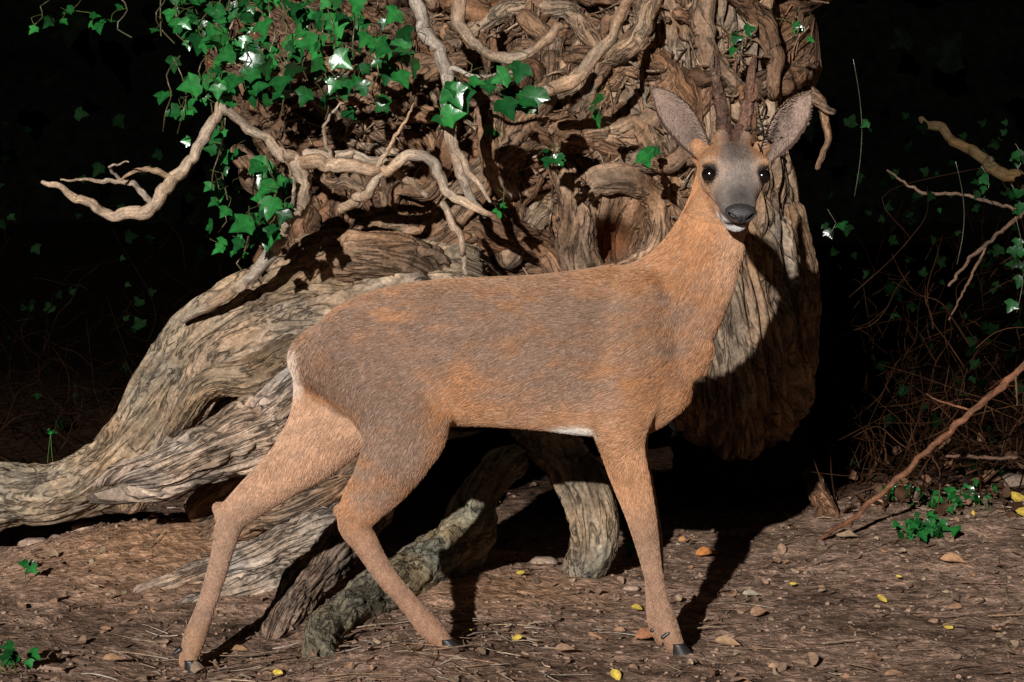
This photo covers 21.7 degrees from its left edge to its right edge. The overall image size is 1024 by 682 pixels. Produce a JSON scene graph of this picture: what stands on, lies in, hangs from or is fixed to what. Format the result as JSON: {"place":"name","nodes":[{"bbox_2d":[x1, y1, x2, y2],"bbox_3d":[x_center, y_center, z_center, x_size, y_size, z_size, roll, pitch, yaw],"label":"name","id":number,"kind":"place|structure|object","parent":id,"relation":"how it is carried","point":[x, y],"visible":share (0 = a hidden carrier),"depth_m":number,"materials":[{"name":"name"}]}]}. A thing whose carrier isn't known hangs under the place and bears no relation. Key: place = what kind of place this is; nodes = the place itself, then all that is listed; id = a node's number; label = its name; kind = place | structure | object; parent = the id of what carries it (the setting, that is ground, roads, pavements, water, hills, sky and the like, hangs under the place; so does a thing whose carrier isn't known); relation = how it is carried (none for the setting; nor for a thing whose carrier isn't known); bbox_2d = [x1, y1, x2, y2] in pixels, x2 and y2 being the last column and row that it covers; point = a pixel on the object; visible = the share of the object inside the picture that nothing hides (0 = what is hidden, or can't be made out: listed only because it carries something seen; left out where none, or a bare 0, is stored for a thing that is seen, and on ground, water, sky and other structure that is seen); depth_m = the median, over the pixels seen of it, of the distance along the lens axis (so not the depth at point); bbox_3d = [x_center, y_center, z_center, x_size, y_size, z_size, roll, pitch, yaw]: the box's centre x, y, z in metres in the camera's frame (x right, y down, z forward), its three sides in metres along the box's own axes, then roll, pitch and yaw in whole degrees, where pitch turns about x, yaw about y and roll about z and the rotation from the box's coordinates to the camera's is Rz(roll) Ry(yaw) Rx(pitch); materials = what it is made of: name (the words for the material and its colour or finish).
{"place":"outdoors","nodes":[
{"label":"outdoors","id":0,"kind":"place"},
{"bbox_2d":[0,222,1023,681],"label":"ground","id":1,"kind":"structure","parent":0,"point":[454,466],"depth_m":6.24,"materials":[{"name":"soil"}]},
{"bbox_2d":[93,522,106,529],"bbox_3d":[-0.979,0.482,5.986,0.040,0.127,0.262,2,4,26],"label":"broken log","id":2,"kind":"object","parent":1,"relation":"on","point":[99,524],"visible":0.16,"depth_m":6.08,"materials":[{"name":"brown wood"}]},
{"bbox_2d":[174,558,296,604],"bbox_3d":[-0.622,0.540,5.560,0.464,0.147,0.080,-2,4,-33],"label":"broken log","id":3,"kind":"object","parent":1,"relation":"on","point":[257,581],"visible":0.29,"depth_m":5.59,"materials":[{"name":"brown wood"}]},
{"bbox_2d":[131,502,394,593],"bbox_3d":[-0.529,0.434,5.710,0.609,0.201,0.105,-2,4,-27],"label":"broken log","id":4,"kind":"object","parent":1,"relation":"on","point":[299,535],"visible":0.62,"depth_m":5.68,"materials":[{"name":"brown wood"}]},
{"bbox_2d":[246,473,352,529],"bbox_3d":[-0.461,0.352,5.840,0.271,0.136,0.087,1,4,15],"label":"broken log","id":5,"kind":"object","parent":4,"relation":"on","point":[327,492],"visible":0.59,"depth_m":5.80,"materials":[{"name":"brown wood"}]},
{"bbox_2d":[256,516,386,639],"bbox_3d":[-0.414,0.490,5.535,0.104,0.284,0.545,2,4,23],"label":"broken log","id":6,"kind":"object","parent":1,"relation":"on","point":[320,568],"visible":0.76,"depth_m":5.49,"materials":[{"name":"brown wood"}]},
{"bbox_2d":[0,0,840,662],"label":"old tree trunk with roots","id":7,"kind":"object","parent":1,"relation":"on","point":[736,426],"visible":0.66,"depth_m":6.11,"materials":[{"name":"brown plant"}]},
{"bbox_2d":[85,367,292,504],"bbox_3d":[-0.627,0.196,5.747,0.594,0.289,0.168,-3,4,-37],"label":"broken log","id":8,"kind":"object","parent":7,"relation":"on","point":[239,437],"visible":0.77,"depth_m":5.69,"materials":[{"name":"brown wood"}]},
{"bbox_2d":[179,102,492,323],"bbox_3d":[-0.416,-0.264,5.666,0.724,0.482,0.362,1,4,12],"label":"bare branch","id":9,"kind":"object","parent":7,"relation":"on","point":[377,168],"visible":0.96,"depth_m":5.68,"materials":[{"name":"brown wood"}]},
{"bbox_2d":[41,101,223,221],"bbox_3d":[-0.770,-0.371,5.502,0.384,0.253,0.119,-1,4,-19],"label":"bare branch","id":10,"kind":"object","parent":9,"relation":"attached to","point":[157,200],"visible":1,"depth_m":5.54,"materials":[{"name":"brown wood"}]},
{"bbox_2d":[29,0,814,271],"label":"ivy plant","id":11,"kind":"object","parent":9,"relation":"on","point":[258,79],"visible":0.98,"depth_m":5.65,"materials":[{"name":"green plant"}]},
{"bbox_2d":[409,0,512,275],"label":"bare branch","id":12,"kind":"object","parent":9,"relation":"attached to","point":[427,37],"visible":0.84,"depth_m":5.68,"materials":[{"name":"brown wood"}]},
{"bbox_2d":[450,0,634,95],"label":"bare branch","id":13,"kind":"object","parent":7,"relation":"attached to","point":[597,52],"visible":0.91,"depth_m":5.77,"materials":[{"name":"brown wood"}]},
{"bbox_2d":[172,49,813,672],"bbox_3d":[-0.043,0.048,4.991,1.200,1.178,0.294,0,4,0],"label":"roe deer","id":14,"kind":"object","parent":1,"relation":"on","point":[392,383],"visible":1,"depth_m":4.93},
{"bbox_2d":[0,428,996,675],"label":"ground ivy plant","id":15,"kind":"object","parent":1,"relation":"on","point":[9,656],"visible":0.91,"depth_m":6.35,"materials":[{"name":"green plant"}]},
{"bbox_2d":[0,0,1023,224],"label":"distant thicket","id":16,"kind":"object","parent":1,"relation":"on","point":[956,67],"visible":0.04,"depth_m":12.61,"materials":[{"name":"black plant"}]},
{"bbox_2d":[0,106,1023,532],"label":"undergrowth","id":17,"kind":"object","parent":1,"relation":"on","point":[934,420],"visible":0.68,"depth_m":7.47,"materials":[{"name":"brown plant"}]},
{"bbox_2d":[887,169,1023,459],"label":"dead branch","id":18,"kind":"object","parent":17,"relation":"in","point":[983,247],"visible":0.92,"depth_m":6.80,"materials":[{"name":"brown wood"}]},
{"bbox_2d":[918,116,1023,189],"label":"dead branch","id":19,"kind":"object","parent":17,"relation":"in","point":[984,160],"visible":0.99,"depth_m":6.83,"materials":[{"name":"brown wood"}]},
{"bbox_2d":[0,480,1023,681],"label":"leaf litter","id":20,"kind":"object","parent":1,"relation":"on","point":[641,633],"visible":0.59,"depth_m":5.48,"materials":[{"name":"brown plant"}]},
{"bbox_2d":[0,473,1023,681],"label":"stones and soil crumbs","id":21,"kind":"object","parent":1,"relation":"on","point":[1011,479],"visible":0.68,"depth_m":5.62,"materials":[{"name":"brown soil"}]},
{"bbox_2d":[0,494,1023,681],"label":"scattered twigs","id":22,"kind":"object","parent":1,"relation":"on","point":[361,675],"visible":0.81,"depth_m":5.13,"materials":[{"name":"brown wood"}]},
{"bbox_2d":[273,491,1023,679],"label":"yellow fallen leaves","id":23,"kind":"object","parent":1,"relation":"on","point":[616,673],"visible":0.91,"depth_m":5.49,"materials":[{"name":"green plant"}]},
{"bbox_2d":[817,361,1023,539],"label":"fallen branch","id":24,"kind":"object","parent":1,"relation":"on","point":[1002,386],"visible":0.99,"depth_m":6.20,"materials":[{"name":"brown wood"}]},
{"bbox_2d":[814,59,1023,312],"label":"bramble bush","id":25,"kind":"object","parent":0,"point":[1016,251],"visible":1,"depth_m":6.52,"materials":[{"name":"green plant"}]}
]}

